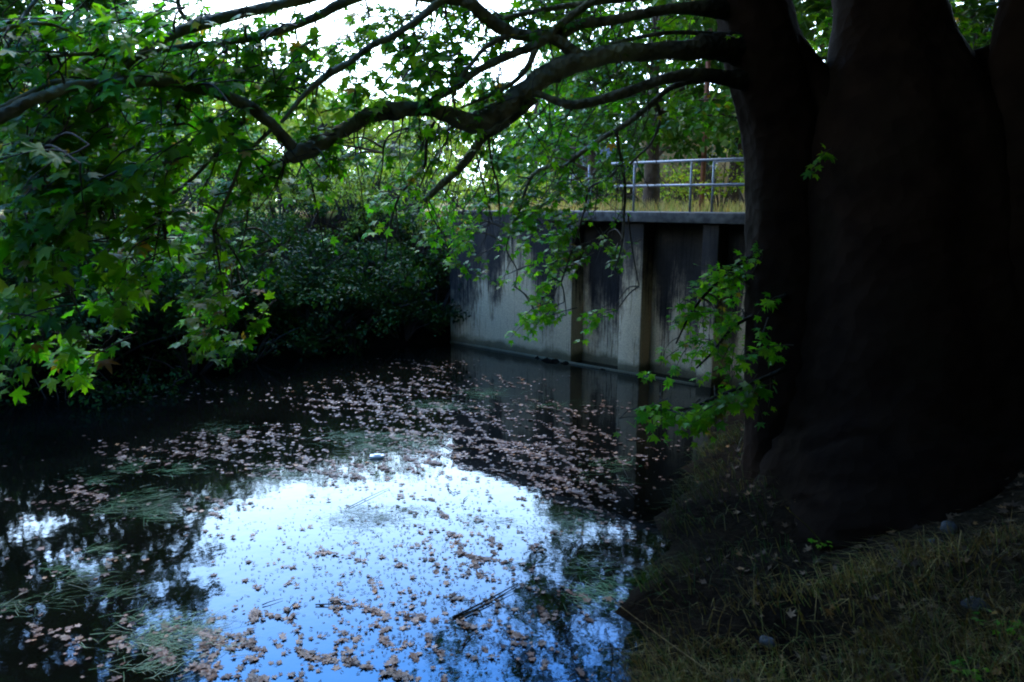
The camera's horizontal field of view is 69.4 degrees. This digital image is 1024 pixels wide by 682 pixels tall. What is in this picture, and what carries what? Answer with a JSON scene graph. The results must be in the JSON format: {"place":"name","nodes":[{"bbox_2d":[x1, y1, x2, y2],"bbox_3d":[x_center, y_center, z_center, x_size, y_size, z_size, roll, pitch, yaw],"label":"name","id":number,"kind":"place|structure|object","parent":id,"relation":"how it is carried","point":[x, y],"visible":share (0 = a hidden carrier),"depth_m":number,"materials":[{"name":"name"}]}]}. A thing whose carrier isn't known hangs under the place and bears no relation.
{"place":"outdoors","nodes":[
{"label":"outdoors","id":0,"kind":"place"},
{"bbox_2d":[0,340,744,681],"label":"water","id":1,"kind":"structure","parent":0,"point":[48,440],"depth_m":8.59,"materials":[{"name":"liquid"}]},
{"bbox_2d":[0,532,161,616],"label":"water weed","id":2,"kind":"object","parent":1,"relation":"on","point":[67,581],"visible":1,"depth_m":7.00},
{"bbox_2d":[57,467,201,524],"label":"water weed","id":3,"kind":"object","parent":1,"relation":"on","point":[143,509],"visible":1,"depth_m":8.84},
{"bbox_2d":[105,456,214,478],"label":"water weed","id":4,"kind":"object","parent":1,"relation":"on","point":[159,469],"visible":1,"depth_m":10.07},
{"bbox_2d":[81,602,258,681],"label":"water weed","id":5,"kind":"object","parent":1,"relation":"on","point":[145,643],"visible":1,"depth_m":6.16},
{"bbox_2d":[207,652,217,658],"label":"fallen leaf","id":6,"kind":"object","parent":1,"relation":"on","point":[213,655],"visible":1,"depth_m":5.93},
{"bbox_2d":[190,420,269,438],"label":"water weed","id":7,"kind":"object","parent":1,"relation":"on","point":[221,429],"visible":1,"depth_m":11.80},
{"bbox_2d":[235,462,335,485],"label":"water weed","id":8,"kind":"object","parent":1,"relation":"on","point":[307,475],"visible":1,"depth_m":9.74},
{"bbox_2d":[0,408,653,681],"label":"floating debris","id":9,"kind":"object","parent":1,"relation":"on","point":[492,614],"visible":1,"depth_m":7.00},
{"bbox_2d":[315,603,353,606],"bbox_3d":[-1.588,2.379,6.665,0.374,0.016,0.030,1,11,6],"label":"floating stick","id":10,"kind":"object","parent":1,"relation":"on","point":[332,604],"visible":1,"depth_m":6.67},
{"bbox_2d":[331,664,341,670],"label":"fallen leaf","id":11,"kind":"object","parent":1,"relation":"on","point":[337,667],"visible":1,"depth_m":5.79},
{"bbox_2d":[0,358,698,681],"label":"floating leaves","id":12,"kind":"object","parent":1,"relation":"on","point":[254,678],"visible":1,"depth_m":9.39,"materials":[{"name":"brown plant"}]},
{"bbox_2d":[283,492,439,537],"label":"water weed","id":13,"kind":"object","parent":1,"relation":"on","point":[375,516],"visible":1,"depth_m":8.51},
{"bbox_2d":[370,453,383,458],"bbox_3d":[-1.922,1.641,10.528,0.201,0.070,0.100,-1,11,-6],"label":"plastic scrap","id":14,"kind":"object","parent":1,"relation":"on","point":[376,456],"visible":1,"depth_m":10.49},
{"bbox_2d":[312,425,474,462],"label":"water weed","id":15,"kind":"object","parent":1,"relation":"on","point":[378,439],"visible":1,"depth_m":11.14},
{"bbox_2d":[407,652,417,657],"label":"fallen leaf","id":16,"kind":"object","parent":1,"relation":"on","point":[412,655],"visible":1,"depth_m":5.94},
{"bbox_2d":[452,583,517,617],"bbox_3d":[-0.225,2.362,6.753,0.823,0.024,0.032,-11,15,-44],"label":"floating stick","id":17,"kind":"object","parent":1,"relation":"on","point":[466,610],"visible":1,"depth_m":6.66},
{"bbox_2d":[458,589,516,619],"bbox_3d":[-0.211,2.373,6.693,0.713,0.019,0.018,-11,15,-44],"label":"floating stick","id":18,"kind":"object","parent":1,"relation":"on","point":[459,618],"visible":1,"depth_m":6.62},
{"bbox_2d":[401,386,595,417],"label":"water weed","id":19,"kind":"object","parent":1,"relation":"on","point":[469,401],"visible":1,"depth_m":13.22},
{"bbox_2d":[435,505,615,545],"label":"water weed","id":20,"kind":"object","parent":1,"relation":"on","point":[581,522],"visible":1,"depth_m":8.33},
{"bbox_2d":[541,549,643,622],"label":"water weed","id":21,"kind":"object","parent":1,"relation":"on","point":[592,593],"visible":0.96,"depth_m":6.92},
{"bbox_2d":[577,456,646,487],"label":"water weed","id":22,"kind":"object","parent":1,"relation":"on","point":[611,468],"visible":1,"depth_m":10.14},
{"bbox_2d":[23,0,996,200],"label":"sky","id":23,"kind":"structure","parent":0,"point":[326,27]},
{"bbox_2d":[0,200,1023,681],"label":"ground","id":24,"kind":"structure","parent":0,"point":[732,532],"depth_m":6.35,"materials":[{"name":"soil"}]},
{"bbox_2d":[0,1,10,230],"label":"bank tree","id":25,"kind":"object","parent":24,"relation":"on","point":[6,90],"visible":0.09,"depth_m":14.92,"materials":[{"name":"green plant"}]},
{"bbox_2d":[0,375,134,411],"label":"waterside shrub","id":26,"kind":"object","parent":24,"relation":"on","point":[81,397],"visible":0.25,"depth_m":13.44,"materials":[{"name":"green plant"}]},
{"bbox_2d":[0,221,183,375],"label":"bank shrub","id":27,"kind":"object","parent":24,"relation":"on","point":[14,280],"visible":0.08,"depth_m":14.72,"materials":[{"name":"green plant"}]},
{"bbox_2d":[0,0,189,239],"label":"tree leaves","id":28,"kind":"object","parent":24,"relation":"on","point":[17,9],"visible":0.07,"depth_m":15.89,"materials":[{"name":"green plant"}]},
{"bbox_2d":[0,239,208,377],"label":"bank shrub","id":29,"kind":"object","parent":24,"relation":"on","point":[93,320],"visible":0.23,"depth_m":14.19,"materials":[{"name":"green plant"}]},
{"bbox_2d":[51,349,199,406],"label":"waterside shrub","id":30,"kind":"object","parent":24,"relation":"on","point":[96,381],"visible":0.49,"depth_m":13.89,"materials":[{"name":"green plant"}]},
{"bbox_2d":[66,50,225,205],"bbox_3d":[-20.025,-10.895,39.311,9.724,8.274,12.523,10,14,41],"label":"tree","id":31,"kind":"object","parent":24,"relation":"on","point":[216,104],"depth_m":39.56,"materials":[{"name":"green plant"}]},
{"bbox_2d":[49,208,300,340],"bbox_3d":[-7.829,-1.546,16.531,6.121,2.988,5.374,0,11,0],"label":"bank shrub","id":32,"kind":"object","parent":24,"relation":"on","point":[173,321],"visible":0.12,"depth_m":15.63,"materials":[{"name":"green plant"}]},
{"bbox_2d":[141,161,230,210],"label":"bank bush","id":33,"kind":"object","parent":24,"relation":"on","point":[186,196],"visible":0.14,"depth_m":20.22,"materials":[{"name":"green plant"}]},
{"bbox_2d":[116,316,257,385],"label":"waterside shrub","id":34,"kind":"object","parent":24,"relation":"on","point":[184,362],"visible":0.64,"depth_m":15.35,"materials":[{"name":"green plant"}]},
{"bbox_2d":[118,29,283,207],"bbox_3d":[-14.401,-9.493,32.124,8.416,7.742,7.859,0,11,0],"label":"tree","id":35,"kind":"object","parent":24,"relation":"on","point":[185,132],"visible":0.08,"depth_m":30.53,"materials":[{"name":"green plant"}]},
{"bbox_2d":[174,169,262,209],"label":"field bush","id":36,"kind":"object","parent":24,"relation":"on","point":[195,193],"visible":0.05,"depth_m":25.88,"materials":[{"name":"green plant"}]},
{"bbox_2d":[168,116,269,211],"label":"field bush","id":37,"kind":"object","parent":24,"relation":"on","point":[193,209],"visible":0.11,"depth_m":21.97,"materials":[{"name":"green plant"}]},
{"bbox_2d":[107,230,346,334],"bbox_3d":[-6.633,-1.325,16.852,4.815,2.487,4.943,5,12,25],"label":"bank shrub","id":38,"kind":"object","parent":24,"relation":"on","point":[281,271],"visible":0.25,"depth_m":16.66,"materials":[{"name":"green plant"}]},
{"bbox_2d":[157,52,311,204],"bbox_3d":[-16.133,-11.878,43.253,9.876,9.031,12.067,-5,12,-24],"label":"tree","id":39,"kind":"object","parent":24,"relation":"on","point":[220,106],"visible":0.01,"depth_m":38.45,"materials":[{"name":"green plant"}]},
{"bbox_2d":[176,161,299,207],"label":"bank bush","id":40,"kind":"object","parent":24,"relation":"on","point":[212,187],"visible":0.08,"depth_m":20.91,"materials":[{"name":"green plant"}]},
{"bbox_2d":[161,299,319,362],"bbox_3d":[-6.010,-0.263,16.775,3.351,1.510,2.772,0,11,0],"label":"waterside shrub","id":41,"kind":"object","parent":24,"relation":"on","point":[291,332],"visible":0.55,"depth_m":16.56,"materials":[{"name":"green plant"}]},
{"bbox_2d":[188,134,321,209],"bbox_3d":[-8.251,-5.281,23.221,3.407,2.619,4.617,3,11,16],"label":"field bush","id":42,"kind":"object","parent":24,"relation":"on","point":[254,204],"visible":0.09,"depth_m":22.63,"materials":[{"name":"green plant"}]},
{"bbox_2d":[214,143,307,208],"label":"field bush","id":43,"kind":"object","parent":24,"relation":"on","point":[271,148],"visible":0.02,"depth_m":27.63,"materials":[{"name":"green plant"}]},
{"bbox_2d":[236,176,324,236],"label":"slope bush","id":44,"kind":"object","parent":24,"relation":"on","point":[287,194],"visible":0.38,"depth_m":19.81,"materials":[{"name":"green plant"}]},
{"bbox_2d":[176,203,388,310],"bbox_3d":[-5.800,-2.135,18.559,5.204,2.763,4.642,0,11,0],"label":"bank shrub","id":45,"kind":"object","parent":24,"relation":"on","point":[281,231],"visible":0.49,"depth_m":18.05,"materials":[{"name":"green plant"}]},
{"bbox_2d":[232,142,345,212],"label":"bank bush","id":46,"kind":"object","parent":24,"relation":"on","point":[293,166],"visible":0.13,"depth_m":21.27,"materials":[{"name":"green plant"}]},
{"bbox_2d":[226,75,353,164],"bbox_3d":[-12.382,-10.828,41.127,8.422,7.576,8.281,7,13,34],"label":"tree","id":47,"kind":"object","parent":24,"relation":"on","point":[326,89],"visible":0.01,"depth_m":39.95,"materials":[{"name":"green plant"}]},
{"bbox_2d":[218,86,391,206],"bbox_3d":[-10.053,-9.253,35.948,6.970,6.012,8.790,8,13,37],"label":"tree","id":48,"kind":"object","parent":24,"relation":"on","point":[289,124],"visible":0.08,"depth_m":34.29,"materials":[{"name":"green plant"}]},
{"bbox_2d":[259,306,369,361],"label":"waterside shrub","id":49,"kind":"object","parent":24,"relation":"on","point":[309,351],"visible":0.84,"depth_m":17.04,"materials":[{"name":"green plant"}]},
{"bbox_2d":[277,174,358,238],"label":"slope bush","id":50,"kind":"object","parent":24,"relation":"on","point":[335,219],"visible":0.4,"depth_m":20.22,"materials":[{"name":"green plant"}]},
{"bbox_2d":[255,165,382,210],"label":"field bush","id":51,"kind":"object","parent":24,"relation":"on","point":[300,177],"visible":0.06,"depth_m":24.02,"materials":[{"name":"green plant"}]},
{"bbox_2d":[238,255,406,338],"bbox_3d":[-4.657,-1.028,18.199,4.211,2.040,4.625,0,11,0],"label":"bank shrub","id":52,"kind":"object","parent":24,"relation":"on","point":[337,307],"visible":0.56,"depth_m":17.42,"materials":[{"name":"green plant"}]},
{"bbox_2d":[276,170,376,212],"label":"field bush","id":53,"kind":"object","parent":24,"relation":"on","point":[331,195],"visible":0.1,"depth_m":21.61,"materials":[{"name":"green plant"}]},
{"bbox_2d":[272,140,405,210],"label":"bank bush","id":54,"kind":"object","parent":24,"relation":"on","point":[360,176],"visible":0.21,"depth_m":21.27,"materials":[{"name":"green plant"}]},
{"bbox_2d":[311,175,385,243],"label":"slope bush","id":55,"kind":"object","parent":24,"relation":"on","point":[347,225],"visible":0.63,"depth_m":20.18,"materials":[{"name":"green plant"}]},
{"bbox_2d":[301,303,398,349],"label":"waterside shrub","id":56,"kind":"object","parent":24,"relation":"on","point":[354,325],"visible":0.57,"depth_m":17.88,"materials":[{"name":"green plant"}]},
{"bbox_2d":[313,171,388,210],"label":"field bush","id":57,"kind":"object","parent":24,"relation":"on","point":[376,182],"visible":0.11,"depth_m":22.18,"materials":[{"name":"green plant"}]},
{"bbox_2d":[281,229,449,321],"bbox_3d":[-3.621,-1.585,18.773,4.355,2.404,4.776,0,11,0],"label":"bank shrub","id":58,"kind":"object","parent":24,"relation":"on","point":[403,281],"visible":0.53,"depth_m":17.95,"materials":[{"name":"green plant"}]},
{"bbox_2d":[311,87,433,169],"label":"tree","id":59,"kind":"object","parent":24,"relation":"on","point":[371,128],"visible":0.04,"depth_m":49.23,"materials":[{"name":"green plant"}]},
{"bbox_2d":[310,135,440,208],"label":"bank bush","id":60,"kind":"object","parent":24,"relation":"on","point":[357,201],"visible":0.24,"depth_m":21.76,"materials":[{"name":"green plant"}]},
{"bbox_2d":[318,96,444,204],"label":"tree","id":61,"kind":"object","parent":24,"relation":"on","point":[394,126],"visible":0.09,"depth_m":42.94,"materials":[{"name":"green plant"}]},
{"bbox_2d":[346,190,423,242],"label":"slope bush","id":62,"kind":"object","parent":24,"relation":"on","point":[394,223],"visible":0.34,"depth_m":20.10,"materials":[{"name":"green plant"}]},
{"bbox_2d":[355,175,427,205],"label":"field bush","id":63,"kind":"object","parent":24,"relation":"on","point":[385,189],"visible":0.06,"depth_m":22.36,"materials":[{"name":"green plant"}]},
{"bbox_2d":[349,203,448,286],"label":"bank shrub","id":64,"kind":"object","parent":24,"relation":"on","point":[439,254],"visible":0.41,"depth_m":19.10,"materials":[{"name":"green plant"}]},
{"bbox_2d":[356,299,445,340],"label":"waterside shrub","id":65,"kind":"object","parent":24,"relation":"on","point":[412,328],"visible":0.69,"depth_m":18.64,"materials":[{"name":"green plant"}]},
{"bbox_2d":[374,217,442,264],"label":"slope bush","id":66,"kind":"object","parent":24,"relation":"on","point":[394,240],"visible":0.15,"depth_m":19.84,"materials":[{"name":"green plant"}]},
{"bbox_2d":[372,163,447,203],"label":"field bush","id":67,"kind":"object","parent":24,"relation":"on","point":[426,176],"visible":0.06,"depth_m":33.00,"materials":[{"name":"green plant"}]},
{"bbox_2d":[348,149,477,212],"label":"bank bush","id":68,"kind":"object","parent":24,"relation":"on","point":[398,165],"visible":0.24,"depth_m":21.92,"materials":[{"name":"green plant"}]},
{"bbox_2d":[383,179,447,216],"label":"field bush","id":69,"kind":"object","parent":24,"relation":"on","point":[404,204],"visible":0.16,"depth_m":21.90,"materials":[{"name":"green plant"}]},
{"bbox_2d":[365,84,491,202],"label":"tree","id":70,"kind":"object","parent":24,"relation":"on","point":[465,147],"visible":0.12,"depth_m":56.12,"materials":[{"name":"green plant"}]},
{"bbox_2d":[394,273,471,332],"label":"bank shrub","id":71,"kind":"object","parent":24,"relation":"on","point":[446,315],"visible":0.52,"depth_m":18.80,"materials":[{"name":"green plant"}]},
{"bbox_2d":[415,156,500,207],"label":"field bush","id":72,"kind":"object","parent":24,"relation":"on","point":[486,177],"visible":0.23,"depth_m":33.90,"materials":[{"name":"green plant"}]},
{"bbox_2d":[437,91,532,195],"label":"tree","id":73,"kind":"object","parent":24,"relation":"on","point":[520,118],"visible":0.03,"depth_m":64.62,"materials":[{"name":"green plant"}]},
{"bbox_2d":[461,179,537,207],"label":"field bush","id":74,"kind":"object","parent":24,"relation":"on","point":[503,185],"visible":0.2,"depth_m":23.42,"materials":[{"name":"green plant"}]},
{"bbox_2d":[459,172,555,205],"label":"field bush","id":75,"kind":"object","parent":24,"relation":"on","point":[511,185],"visible":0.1,"depth_m":31.38,"materials":[{"name":"green plant"}]},
{"bbox_2d":[0,0,1023,550],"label":"plane tree","id":76,"kind":"object","parent":24,"relation":"on","point":[878,268],"visible":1,"depth_m":7.44,"materials":[{"name":"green plant"}]},
{"bbox_2d":[461,56,582,202],"bbox_3d":[0.854,-9.713,35.283,7.065,7.070,7.043,5,12,26],"label":"tree","id":77,"kind":"object","parent":24,"relation":"on","point":[504,163],"visible":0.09,"depth_m":34.07,"materials":[{"name":"green plant"}]},
{"bbox_2d":[473,54,577,191],"bbox_3d":[1.980,-10.799,39.053,7.278,8.322,7.006,-10,14,-41],"label":"tree","id":78,"kind":"object","parent":24,"relation":"on","point":[513,124],"depth_m":38.35,"materials":[{"name":"green plant"}]},
{"bbox_2d":[500,162,582,206],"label":"field bush","id":79,"kind":"object","parent":24,"relation":"on","point":[509,185],"visible":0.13,"depth_m":26.69,"materials":[{"name":"green plant"}]},
{"bbox_2d":[499,169,597,206],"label":"field bush","id":80,"kind":"object","parent":24,"relation":"on","point":[544,191],"visible":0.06,"depth_m":29.36,"materials":[{"name":"green plant"}]},
{"bbox_2d":[408,197,744,222],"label":"field grass","id":81,"kind":"structure","parent":24,"relation":"on","point":[706,207],"depth_m":18.45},
{"bbox_2d":[501,37,662,202],"bbox_3d":[2.585,-7.452,26.244,6.062,6.286,5.978,0,11,0],"label":"background tree","id":82,"kind":"object","parent":24,"relation":"on","point":[581,169],"visible":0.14,"depth_m":26.25,"materials":[{"name":"green plant"}]},
{"bbox_2d":[537,175,629,207],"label":"field bush","id":83,"kind":"object","parent":24,"relation":"on","point":[628,191],"visible":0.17,"depth_m":21.72,"materials":[{"name":"green plant"}]},
{"bbox_2d":[449,210,745,387],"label":"retaining wall","id":84,"kind":"structure","parent":24,"relation":"on","point":[633,335],"depth_m":15.87,"materials":[{"name":"concrete"}]},
{"bbox_2d":[588,157,743,211],"bbox_3d":[3.614,-2.960,14.158,5.326,1.029,0.118,9,14,40],"label":"railing","id":85,"kind":"object","parent":84,"relation":"on","point":[691,174],"visible":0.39,"depth_m":14.35,"materials":[{"name":"metal"}]},
{"bbox_2d":[711,160,743,211],"bbox_3d":[4.776,-2.880,13.741,2.359,1.029,0.118,9,14,40],"label":"railing","id":86,"kind":"object","parent":84,"relation":"on","point":[713,178],"visible":0.21,"depth_m":14.41,"materials":[{"name":"metal"}]},
{"bbox_2d":[590,172,640,207],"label":"field bush","id":87,"kind":"object","parent":24,"relation":"on","point":[613,200],"visible":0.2,"depth_m":23.91,"materials":[{"name":"green plant"}]},
{"bbox_2d":[516,0,742,209],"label":"background tree","id":88,"kind":"object","parent":24,"relation":"on","point":[673,138],"visible":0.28,"depth_m":19.86,"materials":[{"name":"green plant"}]},
{"bbox_2d":[618,182,692,206],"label":"field bush","id":89,"kind":"object","parent":24,"relation":"on","point":[629,199],"visible":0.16,"depth_m":24.81,"materials":[{"name":"green plant"}]},
{"bbox_2d":[569,114,744,204],"bbox_3d":[6.930,-7.749,31.552,8.700,4.200,4.800,0,11,0],"label":"bush","id":90,"kind":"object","parent":24,"relation":"on","point":[670,169],"depth_m":29.74,"materials":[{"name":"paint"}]},
{"bbox_2d":[695,154,718,181],"bbox_3d":[7.830,-6.928,29.647,0.900,1.100,0.070,0,11,0],"label":"window","id":91,"kind":"structure","parent":90,"relation":"in","point":[707,157],"depth_m":29.63,"materials":[{"name":"glass"}]},
{"bbox_2d":[615,602,720,679],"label":"dry stem","id":92,"kind":"object","parent":24,"relation":"on","point":[675,647],"visible":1,"depth_m":5.12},
{"bbox_2d":[637,163,708,207],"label":"field bush","id":93,"kind":"object","parent":24,"relation":"on","point":[675,174],"visible":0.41,"depth_m":26.79,"materials":[{"name":"green plant"}]},
{"bbox_2d":[660,163,728,207],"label":"field bush","id":94,"kind":"object","parent":24,"relation":"on","point":[684,190],"visible":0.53,"depth_m":22.20,"materials":[{"name":"green plant"}]},
{"bbox_2d":[699,25,712,211],"bbox_3d":[4.862,-6.972,18.299,1.000,7.500,0.133,0,11,0],"label":"utility pole","id":95,"kind":"object","parent":24,"relation":"on","point":[704,154],"depth_m":18.71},
{"bbox_2d":[674,146,743,210],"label":"field bush","id":96,"kind":"object","parent":24,"relation":"on","point":[726,194],"visible":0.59,"depth_m":19.14,"materials":[{"name":"green plant"}]},
{"bbox_2d":[615,0,821,209],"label":"background tree","id":97,"kind":"object","parent":24,"relation":"on","point":[735,195],"visible":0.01,"depth_m":22.70,"materials":[{"name":"green plant"}]},
{"bbox_2d":[705,130,744,206],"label":"field bush","id":98,"kind":"object","parent":24,"relation":"on","point":[738,187],"visible":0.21,"depth_m":18.96,"materials":[{"name":"green plant"}]},
{"bbox_2d":[651,0,832,137],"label":"background tree","id":99,"kind":"object","parent":24,"relation":"on","point":[730,124],"visible":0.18,"depth_m":14.77,"materials":[{"name":"green plant"}]},
{"bbox_2d":[759,635,774,648],"bbox_3d":[1.922,2.268,5.560,0.122,0.086,0.094,7,13,31],"label":"stone","id":100,"kind":"object","parent":24,"relation":"on","point":[764,640],"visible":0.75,"depth_m":5.53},
{"bbox_2d":[589,505,1023,681],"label":"dry grass","id":101,"kind":"structure","parent":24,"relation":"on","point":[862,656],"depth_m":5.26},
{"bbox_2d":[593,401,1023,681],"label":"grass","id":102,"kind":"structure","parent":24,"relation":"on","point":[686,565],"depth_m":6.31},
{"bbox_2d":[807,538,832,550],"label":"broadleaf plant","id":103,"kind":"object","parent":24,"relation":"on","point":[811,540],"visible":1,"depth_m":6.85,"materials":[{"name":"green plant"}]},
{"bbox_2d":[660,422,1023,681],"bbox_3d":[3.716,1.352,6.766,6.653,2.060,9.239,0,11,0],"label":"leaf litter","id":104,"kind":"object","parent":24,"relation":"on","point":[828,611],"visible":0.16,"depth_m":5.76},
{"bbox_2d":[725,0,983,151],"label":"background tree","id":105,"kind":"object","parent":24,"relation":"on","point":[956,1],"visible":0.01,"depth_m":22.35,"materials":[{"name":"green plant"}]},
{"bbox_2d":[797,0,998,56],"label":"background tree","id":106,"kind":"object","parent":24,"relation":"on","point":[985,11],"visible":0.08,"depth_m":13.71,"materials":[{"name":"green plant"}]},
{"bbox_2d":[940,521,956,533],"bbox_3d":[3.747,1.600,6.343,0.145,0.110,0.130,-8,13,-35],"label":"stone","id":107,"kind":"object","parent":24,"relation":"on","point":[952,525],"visible":0.77,"depth_m":6.30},
{"bbox_2d":[949,656,988,680],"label":"broadleaf plant","id":108,"kind":"object","parent":24,"relation":"on","point":[965,664],"visible":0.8,"depth_m":4.58,"materials":[{"name":"green plant"}]},
{"bbox_2d":[960,596,991,611],"bbox_3d":[3.283,1.859,5.230,0.134,0.105,0.175,-9,14,-40],"label":"stone","id":109,"kind":"object","parent":24,"relation":"on","point":[974,604],"visible":0.7,"depth_m":5.20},
{"bbox_2d":[970,609,1023,638],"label":"broadleaf plant","id":110,"kind":"object","parent":24,"relation":"on","point":[1007,628],"visible":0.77,"depth_m":4.86,"materials":[{"name":"green plant"}]},
{"bbox_2d":[995,604,1023,677],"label":"seed stalk","id":111,"kind":"object","parent":24,"relation":"on","point":[1010,637],"visible":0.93,"depth_m":4.45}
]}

